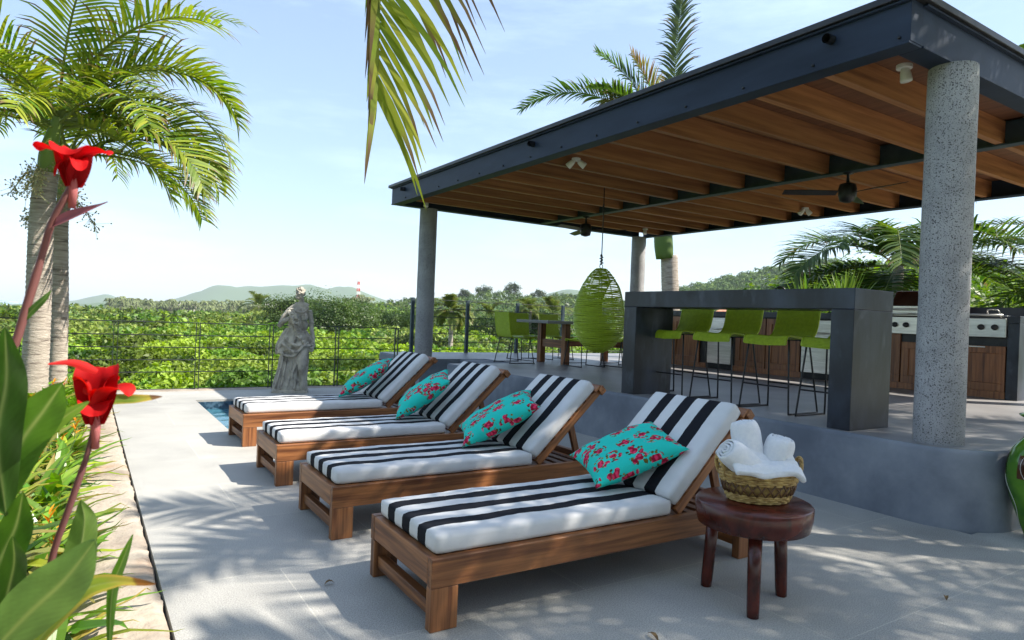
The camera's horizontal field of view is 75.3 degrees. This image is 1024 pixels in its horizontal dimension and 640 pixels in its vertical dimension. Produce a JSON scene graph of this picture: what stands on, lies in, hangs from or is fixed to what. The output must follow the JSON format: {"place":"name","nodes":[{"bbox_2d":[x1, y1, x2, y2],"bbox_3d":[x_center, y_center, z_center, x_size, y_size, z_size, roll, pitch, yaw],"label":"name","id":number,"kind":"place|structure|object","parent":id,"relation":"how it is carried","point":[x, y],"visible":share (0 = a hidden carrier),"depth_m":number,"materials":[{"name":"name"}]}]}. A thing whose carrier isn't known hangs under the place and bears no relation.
{"place":"outdoors","nodes":[
{"label":"outdoors","id":0,"kind":"place"},
{"bbox_2d":[0,300,69,305],"bbox_3d":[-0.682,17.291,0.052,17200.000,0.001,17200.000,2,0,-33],"label":"sea","id":1,"kind":"structure","parent":0,"point":[7,302],"depth_m":3178.36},
{"bbox_2d":[206,408,228,428],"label":"pool water","id":2,"kind":"structure","parent":0,"point":[221,416],"depth_m":8.79,"materials":[{"name":"blue liquid"}]},
{"bbox_2d":[11,274,985,426],"bbox_3d":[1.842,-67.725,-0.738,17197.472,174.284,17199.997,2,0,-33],"label":"ground","id":3,"kind":"structure","parent":0,"point":[219,293],"depth_m":3328.68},
{"bbox_2d":[104,294,374,313],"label":"palm grove","id":4,"kind":"object","parent":3,"relation":"on","point":[145,303],"visible":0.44,"depth_m":412.55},
{"bbox_2d":[237,290,272,314],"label":"tree","id":5,"kind":"object","parent":3,"relation":"on","point":[256,297],"visible":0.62,"depth_m":102.11,"materials":[{"name":"green plant"}]},
{"bbox_2d":[252,291,318,324],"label":"tree","id":6,"kind":"object","parent":3,"relation":"on","point":[275,312],"visible":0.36,"depth_m":72.56,"materials":[{"name":"green plant"}]},
{"bbox_2d":[276,285,385,334],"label":"tree","id":7,"kind":"object","parent":3,"relation":"on","point":[339,310],"visible":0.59,"depth_m":58.17,"materials":[{"name":"green plant"}]},
{"bbox_2d":[350,301,396,326],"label":"tree","id":8,"kind":"object","parent":3,"relation":"on","point":[377,313],"visible":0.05,"depth_m":67.84,"materials":[{"name":"green plant"}]},
{"bbox_2d":[379,306,447,329],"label":"tree","id":9,"kind":"object","parent":3,"relation":"on","point":[390,318],"visible":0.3,"depth_m":64.30,"materials":[{"name":"green plant"}]},
{"bbox_2d":[433,293,474,349],"bbox_3d":[-3.562,1.024,37.874,2.872,5.099,2.581,2,0,-2],"label":"coconut palm","id":10,"kind":"object","parent":3,"relation":"on","point":[441,319],"visible":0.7,"depth_m":37.60,"materials":[{"name":"green plant"}]},
{"bbox_2d":[475,284,493,294],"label":"tree","id":11,"kind":"object","parent":3,"relation":"on","point":[485,288],"visible":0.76,"depth_m":408.52,"materials":[{"name":"green plant"}]},
{"bbox_2d":[0,297,974,450],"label":"thicket","id":12,"kind":"object","parent":3,"relation":"on","point":[258,377],"visible":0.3,"depth_m":30.21,"materials":[{"name":"green plant"}]},
{"bbox_2d":[474,301,502,321],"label":"coconut palm","id":13,"kind":"object","parent":3,"relation":"on","point":[489,308],"visible":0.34,"depth_m":71.49,"materials":[{"name":"green plant"}]},
{"bbox_2d":[464,312,525,340],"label":"tree","id":14,"kind":"object","parent":3,"relation":"on","point":[489,321],"visible":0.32,"depth_m":56.58,"materials":[{"name":"green plant"}]},
{"bbox_2d":[373,290,624,312],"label":"ridge forest","id":15,"kind":"object","parent":3,"relation":"on","point":[487,296],"visible":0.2,"depth_m":393.22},
{"bbox_2d":[503,282,522,299],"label":"tree","id":16,"kind":"object","parent":3,"relation":"on","point":[513,287],"visible":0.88,"depth_m":409.35,"materials":[{"name":"green plant"}]},
{"bbox_2d":[513,297,550,332],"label":"coconut palm","id":17,"kind":"object","parent":3,"relation":"on","point":[531,303],"visible":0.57,"depth_m":59.46,"materials":[{"name":"green plant"}]},
{"bbox_2d":[523,308,575,340],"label":"tree","id":18,"kind":"object","parent":3,"relation":"on","point":[532,330],"visible":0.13,"depth_m":60.23,"materials":[{"name":"green plant"}]},
{"bbox_2d":[532,295,573,320],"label":"coconut palm","id":19,"kind":"object","parent":3,"relation":"on","point":[551,303],"visible":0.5,"depth_m":63.30,"materials":[{"name":"green plant"}]},
{"bbox_2d":[513,0,701,310],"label":"royal palm","id":20,"kind":"object","parent":3,"relation":"on","point":[663,246],"visible":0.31,"depth_m":17.75,"materials":[{"name":"green plant"}]},
{"bbox_2d":[679,256,1022,310],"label":"hillside forest","id":21,"kind":"object","parent":3,"relation":"on","point":[727,282],"visible":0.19,"depth_m":506.78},
{"bbox_2d":[740,249,1020,307],"bbox_3d":[10.131,0.869,19.705,6.901,6.576,7.664,2,0,-22],"label":"tree","id":22,"kind":"object","parent":3,"relation":"on","point":[910,268],"visible":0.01,"depth_m":19.59,"materials":[{"name":"green plant"}]},
{"bbox_2d":[764,214,1023,312],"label":"coconut palm","id":23,"kind":"object","parent":3,"relation":"on","point":[906,249],"visible":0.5,"depth_m":14.90,"materials":[{"name":"green plant"}]},
{"bbox_2d":[879,257,1023,307],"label":"tree","id":24,"kind":"object","parent":3,"relation":"on","point":[993,287],"visible":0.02,"depth_m":20.83,"materials":[{"name":"green plant"}]},
{"bbox_2d":[970,287,1023,307],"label":"tree","id":25,"kind":"object","parent":3,"relation":"on","point":[1005,305],"visible":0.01,"depth_m":17.21,"materials":[{"name":"green plant"}]},
{"bbox_2d":[972,217,1023,307],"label":"coconut palm","id":26,"kind":"object","parent":3,"relation":"on","point":[1010,292],"visible":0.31,"depth_m":14.46,"materials":[{"name":"green plant"}]},
{"bbox_2d":[0,0,1023,305],"label":"sky","id":27,"kind":"structure","parent":0,"point":[304,212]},
{"bbox_2d":[112,387,1023,639],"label":"patio","id":28,"kind":"structure","parent":0,"point":[241,546],"depth_m":3.38,"materials":[{"name":"concrete"}]},
{"bbox_2d":[117,385,343,392],"bbox_3d":[-5.322,1.138,10.026,7.200,0.156,0.320,2,0,-33],"label":"coping","id":29,"kind":"object","parent":28,"relation":"on","point":[203,389],"visible":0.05,"depth_m":10.41,"materials":[{"name":"stone"}]},
{"bbox_2d":[0,317,400,389],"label":"rail fence","id":30,"kind":"object","parent":29,"relation":"on","point":[268,359],"visible":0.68,"depth_m":10.50,"materials":[{"name":"metal"}]},
{"bbox_2d":[271,286,314,392],"bbox_3d":[-3.443,0.323,10.507,0.637,1.720,0.442,2,0,-16],"label":"statue","id":31,"kind":"object","parent":28,"relation":"on","point":[295,345],"visible":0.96,"depth_m":10.39,"materials":[{"name":"stone"}]},
{"bbox_2d":[228,351,437,446],"bbox_3d":[-1.846,0.775,7.046,2.030,0.873,0.707,2,0,-33],"label":"sun lounger","id":32,"kind":"object","parent":28,"relation":"on","point":[395,381],"visible":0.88,"depth_m":6.80,"materials":[{"name":"fabric"}]},
{"bbox_2d":[339,358,391,396],"bbox_3d":[-1.578,0.614,7.188,0.539,0.403,0.439,2,0,-9],"label":"throw pillow","id":33,"kind":"object","parent":32,"relation":"on","point":[365,377],"visible":1,"depth_m":7.01,"materials":[{"name":"teal fabric"}]},
{"bbox_2d":[256,361,510,486],"bbox_3d":[-1.046,0.811,5.701,2.030,0.873,0.707,2,0,-32],"label":"sun lounger","id":34,"kind":"object","parent":28,"relation":"on","point":[285,444],"visible":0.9,"depth_m":5.44,"materials":[{"name":"fabric"}]},
{"bbox_2d":[395,369,449,419],"bbox_3d":[-0.785,0.649,5.884,0.457,0.403,0.501,2,0,-7],"label":"throw pillow","id":35,"kind":"object","parent":34,"relation":"on","point":[422,394],"visible":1,"depth_m":5.71,"materials":[{"name":"teal fabric"}]},
{"bbox_2d":[298,374,605,540],"bbox_3d":[-0.345,0.842,4.608,2.030,0.873,0.707,2,0,-32],"label":"sun lounger","id":36,"kind":"object","parent":28,"relation":"on","point":[342,482],"visible":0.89,"depth_m":4.34,"materials":[{"name":"fabric"}]},
{"bbox_2d":[459,389,540,446],"bbox_3d":[-0.099,0.699,4.799,0.549,0.358,0.471,2,0,-8],"label":"throw pillow","id":37,"kind":"object","parent":36,"relation":"on","point":[499,416],"visible":1,"depth_m":4.63,"materials":[{"name":"teal fabric"}]},
{"bbox_2d":[443,359,505,369],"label":"steps","id":38,"kind":"structure","parent":28,"relation":"on","point":[477,360],"depth_m":11.65,"materials":[{"name":"grey concrete"}]},
{"bbox_2d":[370,392,754,632],"bbox_3d":[0.351,0.872,3.550,2.030,0.873,0.707,2,0,-32],"label":"sun lounger","id":39,"kind":"object","parent":28,"relation":"on","point":[442,545],"visible":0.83,"depth_m":3.23,"materials":[{"name":"fabric"}]},
{"bbox_2d":[570,422,688,488],"bbox_3d":[0.655,0.751,3.775,0.568,0.287,0.468,2,0,-16],"label":"throw pillow","id":40,"kind":"object","parent":39,"relation":"on","point":[628,452],"visible":1,"depth_m":3.63,"materials":[{"name":"teal fabric"}]},
{"bbox_2d":[379,352,1020,533],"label":"terrace wall","id":41,"kind":"structure","parent":28,"relation":"on","point":[964,491],"depth_m":4.79,"materials":[{"name":"grey concrete"}]},
{"bbox_2d":[384,352,1023,450],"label":"terrace floor","id":42,"kind":"structure","parent":41,"relation":"on","point":[992,424],"depth_m":7.67,"materials":[{"name":"concrete"}]},
{"bbox_2d":[493,311,534,363],"bbox_3d":[0.038,0.303,11.480,0.569,0.888,0.518,2,0,-33],"label":"dining chair","id":43,"kind":"object","parent":42,"relation":"on","point":[504,330],"visible":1,"depth_m":11.36,"materials":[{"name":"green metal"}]},
{"bbox_2d":[409,297,622,352],"bbox_3d":[1.154,0.218,15.267,7.564,1.100,0.064,2,0,-33],"label":"terrace cable fence","id":44,"kind":"object","parent":42,"relation":"on","point":[412,324],"visible":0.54,"depth_m":13.90,"materials":[{"name":"black metal"}]},
{"bbox_2d":[507,312,537,359],"bbox_3d":[0.252,0.308,12.507,0.518,0.888,0.569,2,0,-33],"label":"dining chair","id":45,"kind":"object","parent":42,"relation":"on","point":[519,328],"visible":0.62,"depth_m":12.69,"materials":[{"name":"green metal"}]},
{"bbox_2d":[539,314,573,359],"bbox_3d":[0.855,0.331,12.955,0.518,0.888,0.569,2,0,-33],"label":"dining chair","id":46,"kind":"object","parent":42,"relation":"on","point":[552,330],"visible":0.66,"depth_m":13.16,"materials":[{"name":"green metal"}]},
{"bbox_2d":[517,319,622,364],"bbox_3d":[1.313,0.409,12.102,2.350,0.750,0.960,2,0,-33],"label":"dining table","id":47,"kind":"object","parent":42,"relation":"on","point":[543,342],"visible":0.58,"depth_m":11.72,"materials":[{"name":"wood"}]},
{"bbox_2d":[563,321,606,367],"bbox_3d":[1.237,0.351,11.200,0.518,0.888,0.569,2,0,-33],"label":"dining chair","id":48,"kind":"object","parent":42,"relation":"on","point":[573,340],"visible":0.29,"depth_m":11.24,"materials":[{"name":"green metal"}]},
{"bbox_2d":[655,309,713,396],"bbox_3d":[1.852,0.328,7.295,0.532,1.030,0.557,2,0,-33],"label":"bar stool","id":49,"kind":"object","parent":42,"relation":"on","point":[692,321],"visible":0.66,"depth_m":7.29,"materials":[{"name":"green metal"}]},
{"bbox_2d":[388,0,1023,445],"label":"pergola","id":50,"kind":"object","parent":42,"relation":"on","point":[744,138],"visible":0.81,"depth_m":6.60,"materials":[{"name":"concrete"}]},
{"bbox_2d":[566,157,586,168],"bbox_3d":[0.793,-1.930,8.188,0.264,0.132,0.109,2,0,4],"label":"spotlight","id":51,"kind":"object","parent":50,"relation":"attached to","point":[571,163],"visible":1,"depth_m":8.17,"materials":[{"name":"white plastic"}]},
{"bbox_2d":[557,216,625,236],"bbox_3d":[1.308,-1.708,12.281,1.337,0.360,1.158,2,0,-14],"label":"ceiling fan","id":52,"kind":"object","parent":50,"relation":"hanging from","point":[584,229],"visible":1,"depth_m":12.03,"materials":[{"name":"black metal"}]},
{"bbox_2d":[573,188,623,352],"bbox_3d":[1.326,-0.772,9.983,0.750,2.522,0.790,2,0,-33],"label":"egg swing chair","id":53,"kind":"object","parent":50,"relation":"hanging from","point":[586,313],"visible":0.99,"depth_m":9.75,"materials":[{"name":"wicker"}]},
{"bbox_2d":[782,172,908,203],"bbox_3d":[4.126,-1.584,8.093,1.337,0.360,1.158,2,0,37],"label":"ceiling fan","id":54,"kind":"object","parent":50,"relation":"hanging from","point":[847,191],"visible":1,"depth_m":7.94,"materials":[{"name":"black metal"}]},
{"bbox_2d":[896,62,912,83],"bbox_3d":[2.924,-1.837,4.949,0.110,0.130,0.110,2,0,-33],"label":"spotlight","id":55,"kind":"object","parent":50,"relation":"attached to","point":[905,68],"visible":1,"depth_m":4.92,"materials":[{"name":"white plastic"}]},
{"bbox_2d":[707,318,731,369],"bbox_3d":[3.697,0.416,11.854,0.106,0.915,0.520,2,0,-33],"label":"fridge","id":56,"kind":"object","parent":42,"relation":"on","point":[724,347],"visible":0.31,"depth_m":11.85,"materials":[{"name":"silver metal"}]},
{"bbox_2d":[689,310,763,405],"bbox_3d":[2.193,0.343,6.766,0.532,1.030,0.557,2,0,-33],"label":"bar stool","id":57,"kind":"object","parent":42,"relation":"on","point":[739,323],"visible":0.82,"depth_m":6.79,"materials":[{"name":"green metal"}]},
{"bbox_2d":[621,288,893,430],"bbox_3d":[2.150,0.282,6.334,0.563,1.104,2.584,2,0,-33],"label":"bar counter","id":58,"kind":"object","parent":42,"relation":"on","point":[860,359],"visible":1,"depth_m":5.36,"materials":[{"name":"concrete"}]},
{"bbox_2d":[738,310,820,415],"bbox_3d":[2.529,0.358,6.245,0.532,1.030,0.557,2,0,-33],"label":"bar stool","id":59,"kind":"object","parent":42,"relation":"on","point":[794,326],"visible":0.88,"depth_m":6.27,"materials":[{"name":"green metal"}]},
{"bbox_2d":[773,274,840,312],"bbox_3d":[5.561,0.210,12.411,1.937,2.255,1.940,2,0,-33],"label":"yucca","id":60,"kind":"object","parent":42,"relation":"on","point":[805,286],"visible":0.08,"depth_m":12.34,"materials":[{"name":"green plant"}]},
{"bbox_2d":[795,336,829,416],"bbox_3d":[2.854,0.372,5.741,0.532,1.030,0.557,2,0,-33],"label":"bar stool","id":61,"kind":"object","parent":42,"relation":"on","point":[814,342],"visible":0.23,"depth_m":5.79,"materials":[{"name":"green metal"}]},
{"bbox_2d":[800,320,830,380],"bbox_3d":[4.715,0.461,10.274,0.106,0.915,0.520,2,0,-33],"label":"fridge","id":62,"kind":"object","parent":42,"relation":"on","point":[818,354],"visible":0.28,"depth_m":10.24,"materials":[{"name":"silver metal"}]},
{"bbox_2d":[809,266,884,312],"bbox_3d":[6.357,0.093,12.721,2.022,2.248,2.128,2,0,-33],"label":"yucca","id":63,"kind":"object","parent":42,"relation":"on","point":[846,282],"visible":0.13,"depth_m":12.54,"materials":[{"name":"green plant"}]},
{"bbox_2d":[671,307,1023,400],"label":"kitchen counter","id":64,"kind":"object","parent":42,"relation":"on","point":[995,368],"visible":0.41,"depth_m":9.12,"materials":[{"name":"stone"}]},
{"bbox_2d":[671,316,699,361],"bbox_3d":[3.282,0.353,12.549,0.057,0.833,0.672,2,0,-33],"label":"door","id":65,"kind":"structure","parent":64,"relation":"in","point":[690,345],"depth_m":12.55,"materials":[{"name":"brown wood"}]},
{"bbox_2d":[734,319,766,368],"bbox_3d":[4.064,0.388,11.334,0.057,0.833,0.602,2,0,-33],"label":"door","id":66,"kind":"structure","parent":64,"relation":"in","point":[740,347],"depth_m":11.31,"materials":[{"name":"brown wood"}]},
{"bbox_2d":[765,319,800,371],"bbox_3d":[4.406,0.403,10.805,0.057,0.833,0.622,2,0,-33],"label":"door","id":67,"kind":"structure","parent":64,"relation":"in","point":[778,353],"depth_m":10.82,"materials":[{"name":"brown wood"}]},
{"bbox_2d":[890,333,901,381],"bbox_3d":[5.277,0.441,9.452,0.057,0.833,0.482,2,0,-33],"label":"door","id":68,"kind":"structure","parent":64,"relation":"in","point":[896,338],"depth_m":9.29,"materials":[{"name":"brown wood"}]},
{"bbox_2d":[892,291,917,333],"bbox_3d":[5.719,-0.097,9.191,0.671,0.600,0.710,2,0,-33],"label":"gas grill","id":69,"kind":"object","parent":64,"relation":"in","point":[905,304],"visible":0.34,"depth_m":9.17,"materials":[{"name":"silver metal"}]},
{"bbox_2d":[900,342,915,382],"bbox_3d":[5.578,0.590,8.977,0.057,0.563,0.612,2,0,-33],"label":"door","id":70,"kind":"structure","parent":64,"relation":"in","point":[907,375],"depth_m":9.16,"materials":[{"name":"brown wood"}]},
{"bbox_2d":[967,345,1006,391],"bbox_3d":[5.919,0.605,8.448,0.057,0.563,0.612,2,0,-33],"label":"door","id":71,"kind":"structure","parent":64,"relation":"in","point":[986,371],"depth_m":8.36,"materials":[{"name":"brown wood"}]},
{"bbox_2d":[969,309,1007,337],"bbox_3d":[6.108,0.042,8.566,0.633,0.356,0.670,2,0,-33],"label":"gas grill","id":72,"kind":"object","parent":64,"relation":"in","point":[987,327],"visible":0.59,"depth_m":8.30,"materials":[{"name":"silver metal"}]},
{"bbox_2d":[695,486,814,619],"bbox_3d":[1.154,1.106,3.198,0.543,0.476,0.537,2,0,-33],"label":"side table","id":73,"kind":"object","parent":28,"relation":"on","point":[756,526],"visible":0.91,"depth_m":3.01,"materials":[{"name":"red wood"}]},
{"bbox_2d":[714,455,803,505],"bbox_3d":[1.192,0.759,3.211,0.428,0.213,0.316,2,0,-4],"label":"towel basket","id":74,"kind":"object","parent":73,"relation":"on","point":[755,490],"visible":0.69,"depth_m":3.10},
{"bbox_2d":[715,439,761,471],"bbox_3d":[1.105,0.683,3.158,0.274,0.136,0.158,39,-7,-10],"label":"rolled towel","id":75,"kind":"object","parent":74,"relation":"in","point":[729,453],"visible":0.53,"depth_m":3.09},
{"bbox_2d":[730,419,763,453],"bbox_3d":[1.155,0.626,3.242,0.139,0.283,0.161,-12,-7,30],"label":"rolled towel","id":76,"kind":"object","parent":74,"relation":"in","point":[747,433],"visible":0.49,"depth_m":3.19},
{"bbox_2d":[732,449,805,482],"bbox_3d":[1.188,0.679,3.121,0.337,0.138,0.154,2,0,-4],"label":"draped towel","id":77,"kind":"object","parent":74,"relation":"on","point":[767,468],"visible":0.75,"depth_m":3.06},
{"bbox_2d":[763,433,794,460],"bbox_3d":[1.277,0.661,3.210,0.138,0.215,0.162,18,8,28],"label":"rolled towel","id":78,"kind":"object","parent":74,"relation":"in","point":[776,447],"visible":0.56,"depth_m":3.15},
{"bbox_2d":[1005,413,1023,533],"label":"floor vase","id":79,"kind":"object","parent":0,"point":[1014,471],"visible":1,"depth_m":4.31,"materials":[{"name":"green ceramic"}]},
{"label":"planting bed","id":80,"kind":"structure","parent":0,"visible":0},
{"bbox_2d":[20,469,52,525],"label":"heliconia","id":81,"kind":"object","parent":80,"relation":"on","point":[32,476],"visible":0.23,"depth_m":3.57,"materials":[{"name":"green plant"}]},
{"bbox_2d":[16,473,57,518],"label":"heliconia","id":82,"kind":"object","parent":80,"relation":"on","point":[34,487],"visible":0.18,"depth_m":3.70,"materials":[{"name":"green plant"}]},
{"bbox_2d":[32,501,66,534],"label":"heliconia","id":83,"kind":"object","parent":80,"relation":"on","point":[36,513],"visible":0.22,"depth_m":3.29,"materials":[{"name":"green plant"}]},
{"bbox_2d":[36,444,74,476],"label":"heliconia","id":84,"kind":"object","parent":80,"relation":"on","point":[52,452],"visible":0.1,"depth_m":4.51,"materials":[{"name":"green plant"}]},
{"bbox_2d":[12,140,112,347],"bbox_3d":[-0.754,0.533,0.975,0.248,1.601,0.068,2,0,-14],"label":"canna lily","id":85,"kind":"object","parent":80,"relation":"on","point":[73,167],"visible":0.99,"depth_m":0.99,"materials":[{"name":"red plant"}]},
{"bbox_2d":[29,449,99,492],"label":"heliconia","id":86,"kind":"object","parent":80,"relation":"on","point":[64,469],"visible":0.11,"depth_m":4.58,"materials":[{"name":"green plant"}]},
{"bbox_2d":[0,490,129,568],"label":"heliconia","id":87,"kind":"object","parent":80,"relation":"on","point":[38,560],"visible":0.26,"depth_m":2.96,"materials":[{"name":"green plant"}]},
{"bbox_2d":[18,467,118,521],"bbox_3d":[-2.781,1.058,3.948,0.773,0.389,0.779,-6,-3,25],"label":"heliconia","id":88,"kind":"object","parent":80,"relation":"on","point":[54,489],"visible":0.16,"depth_m":3.96,"materials":[{"name":"green plant"}]},
{"bbox_2d":[16,491,126,547],"bbox_3d":[-2.552,1.074,3.420,0.708,0.378,0.918,2,0,-2],"label":"heliconia","id":89,"kind":"object","parent":80,"relation":"on","point":[33,504],"visible":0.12,"depth_m":3.52,"materials":[{"name":"green plant"}]},
{"bbox_2d":[35,433,109,477],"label":"heliconia","id":90,"kind":"object","parent":80,"relation":"on","point":[71,442],"visible":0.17,"depth_m":5.00,"materials":[{"name":"green plant"}]},
{"bbox_2d":[22,450,123,499],"bbox_3d":[-2.986,1.035,4.191,0.994,0.405,0.772,2,0,4],"label":"heliconia","id":91,"kind":"object","parent":80,"relation":"on","point":[53,464],"visible":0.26,"depth_m":4.24,"materials":[{"name":"green plant"}]},
{"bbox_2d":[51,417,101,447],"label":"heliconia","id":92,"kind":"object","parent":80,"relation":"on","point":[69,429],"visible":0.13,"depth_m":5.88,"materials":[{"name":"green plant"}]},
{"bbox_2d":[28,506,126,570],"bbox_3d":[-2.263,1.084,3.166,0.742,0.371,0.736,2,2,43],"label":"heliconia","id":93,"kind":"object","parent":80,"relation":"on","point":[65,536],"visible":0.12,"depth_m":3.31,"materials":[{"name":"green plant"}]},
{"bbox_2d":[29,486,126,547],"bbox_3d":[-2.559,1.103,3.618,0.785,0.326,0.603,2,0,-24],"label":"heliconia","id":94,"kind":"object","parent":80,"relation":"on","point":[58,513],"visible":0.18,"depth_m":3.73,"materials":[{"name":"green plant"}]},
{"bbox_2d":[51,421,107,456],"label":"heliconia","id":95,"kind":"object","parent":80,"relation":"on","point":[69,433],"visible":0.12,"depth_m":5.63,"materials":[{"name":"green plant"}]},
{"bbox_2d":[27,504,132,574],"bbox_3d":[-2.155,1.072,3.067,0.823,0.415,0.793,-12,-9,40],"label":"heliconia","id":96,"kind":"object","parent":80,"relation":"on","point":[102,531],"visible":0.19,"depth_m":3.16,"materials":[{"name":"green plant"}]},
{"bbox_2d":[0,327,161,639],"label":"canna plant","id":97,"kind":"object","parent":80,"relation":"on","point":[45,601],"visible":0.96,"depth_m":0.87,"materials":[{"name":"green plant"}]},
{"bbox_2d":[41,434,128,493],"bbox_3d":[-3.156,1.062,4.713,0.704,0.354,0.709,14,5,24],"label":"heliconia","id":98,"kind":"object","parent":80,"relation":"on","point":[61,443],"visible":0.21,"depth_m":4.82,"materials":[{"name":"green plant"}]},
{"bbox_2d":[42,420,131,462],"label":"heliconia","id":99,"kind":"object","parent":80,"relation":"on","point":[81,447],"visible":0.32,"depth_m":5.21,"materials":[{"name":"green plant"}]},
{"bbox_2d":[47,359,135,562],"bbox_3d":[-0.685,0.696,0.974,0.186,1.281,0.090,2,0,-8],"label":"canna lily","id":100,"kind":"object","parent":80,"relation":"on","point":[97,387],"visible":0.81,"depth_m":0.99,"materials":[{"name":"red plant"}]},
{"bbox_2d":[26,552,163,623],"bbox_3d":[-1.840,1.123,2.692,0.654,0.342,0.679,2,-13,29],"label":"heliconia","id":101,"kind":"object","parent":80,"relation":"on","point":[34,568],"visible":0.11,"depth_m":2.79,"materials":[{"name":"green plant"}]},
{"bbox_2d":[65,609,138,639],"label":"heliconia","id":102,"kind":"object","parent":80,"relation":"on","point":[89,624],"visible":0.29,"depth_m":2.40,"materials":[{"name":"green plant"}]},
{"bbox_2d":[47,588,184,639],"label":"heliconia","id":103,"kind":"object","parent":80,"relation":"on","point":[59,633],"visible":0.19,"depth_m":2.31,"materials":[{"name":"green plant"}]},
{"bbox_2d":[0,61,240,385],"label":"palm tree","id":104,"kind":"object","parent":80,"relation":"on","point":[36,107],"visible":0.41,"depth_m":7.98,"materials":[{"name":"green plant"}]},
{"bbox_2d":[0,0,256,392],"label":"palm tree","id":105,"kind":"object","parent":80,"relation":"on","point":[42,182],"visible":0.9,"depth_m":7.35,"materials":[{"name":"green plant"}]},
{"bbox_2d":[364,0,503,210],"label":"palm tree","id":106,"kind":"object","parent":80,"relation":"on","point":[406,20],"visible":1,"depth_m":2.78,"materials":[{"name":"green plant"}]},
{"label":"pool floor","id":107,"kind":"structure","parent":0,"visible":0},
{"bbox_2d":[198,395,473,413],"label":"pool walls","id":108,"kind":"structure","parent":107,"relation":"on","point":[216,405],"depth_m":9.32,"materials":[{"name":"tile"}]},
{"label":"joint bed","id":109,"kind":"structure","parent":0,"visible":0},
{"bbox_2d":[68,410,169,639],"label":"stone edging","id":110,"kind":"object","parent":109,"relation":"on","point":[147,613],"visible":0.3,"depth_m":3.51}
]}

